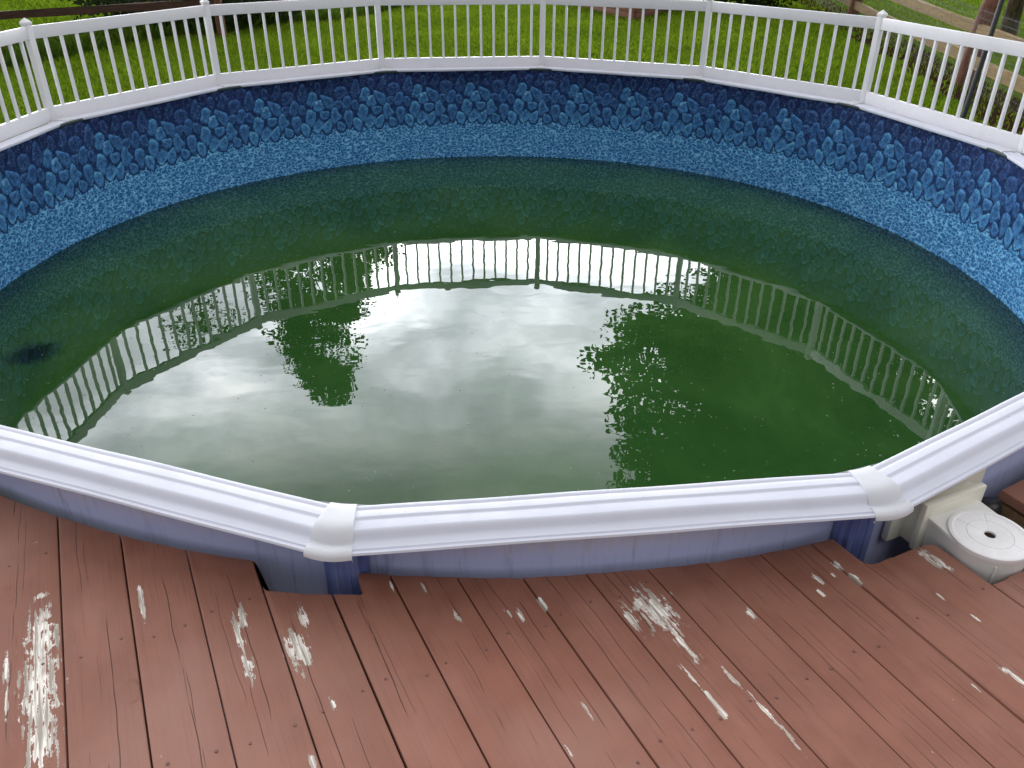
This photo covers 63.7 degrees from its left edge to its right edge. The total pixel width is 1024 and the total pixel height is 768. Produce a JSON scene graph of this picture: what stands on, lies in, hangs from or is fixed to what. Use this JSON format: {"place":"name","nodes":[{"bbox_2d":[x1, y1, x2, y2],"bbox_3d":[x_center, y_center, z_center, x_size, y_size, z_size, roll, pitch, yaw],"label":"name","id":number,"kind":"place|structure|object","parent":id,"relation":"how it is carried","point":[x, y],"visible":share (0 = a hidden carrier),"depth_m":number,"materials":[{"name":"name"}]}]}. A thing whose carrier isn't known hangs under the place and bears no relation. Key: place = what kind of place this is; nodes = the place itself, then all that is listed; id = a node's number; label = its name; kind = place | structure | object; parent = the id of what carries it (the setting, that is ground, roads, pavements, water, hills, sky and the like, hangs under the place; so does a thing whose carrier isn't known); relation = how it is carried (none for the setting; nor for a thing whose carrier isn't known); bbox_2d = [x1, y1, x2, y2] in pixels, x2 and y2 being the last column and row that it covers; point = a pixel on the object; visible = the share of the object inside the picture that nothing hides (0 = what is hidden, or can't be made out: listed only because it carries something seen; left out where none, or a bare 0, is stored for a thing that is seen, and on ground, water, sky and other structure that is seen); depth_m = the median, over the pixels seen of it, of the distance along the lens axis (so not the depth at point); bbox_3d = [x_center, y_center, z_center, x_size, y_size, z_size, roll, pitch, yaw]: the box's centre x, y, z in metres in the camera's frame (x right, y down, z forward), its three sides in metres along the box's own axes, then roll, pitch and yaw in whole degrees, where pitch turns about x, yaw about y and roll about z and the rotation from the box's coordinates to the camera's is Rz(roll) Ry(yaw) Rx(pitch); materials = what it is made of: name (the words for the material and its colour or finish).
{"place":"outdoors","nodes":[
{"label":"outdoors","id":0,"kind":"place"},
{"bbox_2d":[0,0,264,42],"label":"meadow grass","id":1,"kind":"structure","parent":0,"point":[43,3],"depth_m":22.43,"materials":[{"name":"green plant"}]},
{"bbox_2d":[0,1,412,69],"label":"tall grass","id":2,"kind":"structure","parent":0,"point":[71,43],"depth_m":18.15,"materials":[{"name":"green plant"}]},
{"bbox_2d":[0,479,1023,767],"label":"deck","id":3,"kind":"structure","parent":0,"point":[830,653],"depth_m":2.12,"materials":[{"name":"paint"}]},
{"bbox_2d":[981,497,1001,514],"bbox_3d":[1.643,0.506,2.825,0.137,0.241,0.074,27,40,37],"label":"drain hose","id":4,"kind":"object","parent":3,"relation":"attached to","point":[993,504],"visible":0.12,"depth_m":2.77,"materials":[{"name":"plastic"}]},
{"bbox_2d":[0,0,1023,145],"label":"lawn","id":5,"kind":"structure","parent":0,"point":[901,62],"depth_m":17.65,"materials":[{"name":"green plant"}]},
{"bbox_2d":[0,0,226,52],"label":"split rail fence","id":6,"kind":"object","parent":5,"relation":"on","point":[85,10],"visible":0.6,"depth_m":17.35,"materials":[{"name":"brown wood"}]},
{"bbox_2d":[60,0,300,29],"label":"shrub","id":7,"kind":"object","parent":5,"relation":"on","point":[228,18],"visible":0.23,"depth_m":19.27,"materials":[{"name":"green plant"}]},
{"bbox_2d":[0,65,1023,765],"bbox_3d":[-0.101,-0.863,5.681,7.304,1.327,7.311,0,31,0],"label":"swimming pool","id":8,"kind":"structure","parent":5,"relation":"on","point":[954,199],"depth_m":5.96,"materials":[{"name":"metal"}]},
{"bbox_2d":[0,156,1023,504],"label":"water","id":9,"kind":"structure","parent":8,"relation":"in","point":[670,372],"depth_m":5.23,"materials":[{"name":"green liquid"}]},
{"bbox_2d":[0,162,1023,490],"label":"floating debris","id":10,"kind":"object","parent":9,"relation":"on","point":[440,296],"visible":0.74,"depth_m":5.49,"materials":[{"name":"green"}]},
{"bbox_2d":[0,0,1023,154],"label":"pool fence","id":11,"kind":"object","parent":8,"relation":"on","point":[28,33],"visible":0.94,"depth_m":7.19,"materials":[{"name":"white plastic"}]},
{"bbox_2d":[582,6,671,20],"bbox_3d":[3.240,-11.370,24.266,2.855,0.420,6.559,-11,33,-19],"label":"raised garden bed","id":12,"kind":"object","parent":5,"relation":"on","point":[636,13],"visible":0.37,"depth_m":21.85,"materials":[{"name":"soil"}]},
{"bbox_2d":[702,0,807,7],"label":"shrub","id":13,"kind":"object","parent":5,"relation":"on","point":[762,3],"visible":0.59,"depth_m":23.48,"materials":[{"name":"green plant"}]},
{"bbox_2d":[817,0,1023,119],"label":"split rail fence","id":14,"kind":"object","parent":5,"relation":"on","point":[981,23],"visible":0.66,"depth_m":14.26,"materials":[{"name":"brown wood"}]},
{"bbox_2d":[960,0,1004,118],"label":"garden pole","id":15,"kind":"object","parent":5,"relation":"on","point":[981,63],"visible":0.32,"depth_m":10.70,"materials":[{"name":"metal"}]},
{"bbox_2d":[999,0,1023,35],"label":"tree","id":16,"kind":"object","parent":5,"relation":"on","point":[1014,9],"depth_m":18.77,"materials":[{"name":"brown plant"}]},
{"bbox_2d":[14,166,1014,453],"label":"floating leaf crumbs","id":17,"kind":"object","parent":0,"point":[336,308],"visible":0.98,"depth_m":6.54,"materials":[{"name":"green plant"}]},
{"bbox_2d":[790,0,1023,134],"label":"mulch path","id":18,"kind":"structure","parent":0,"point":[994,112],"depth_m":14.95,"materials":[{"name":"soil"}]}
]}

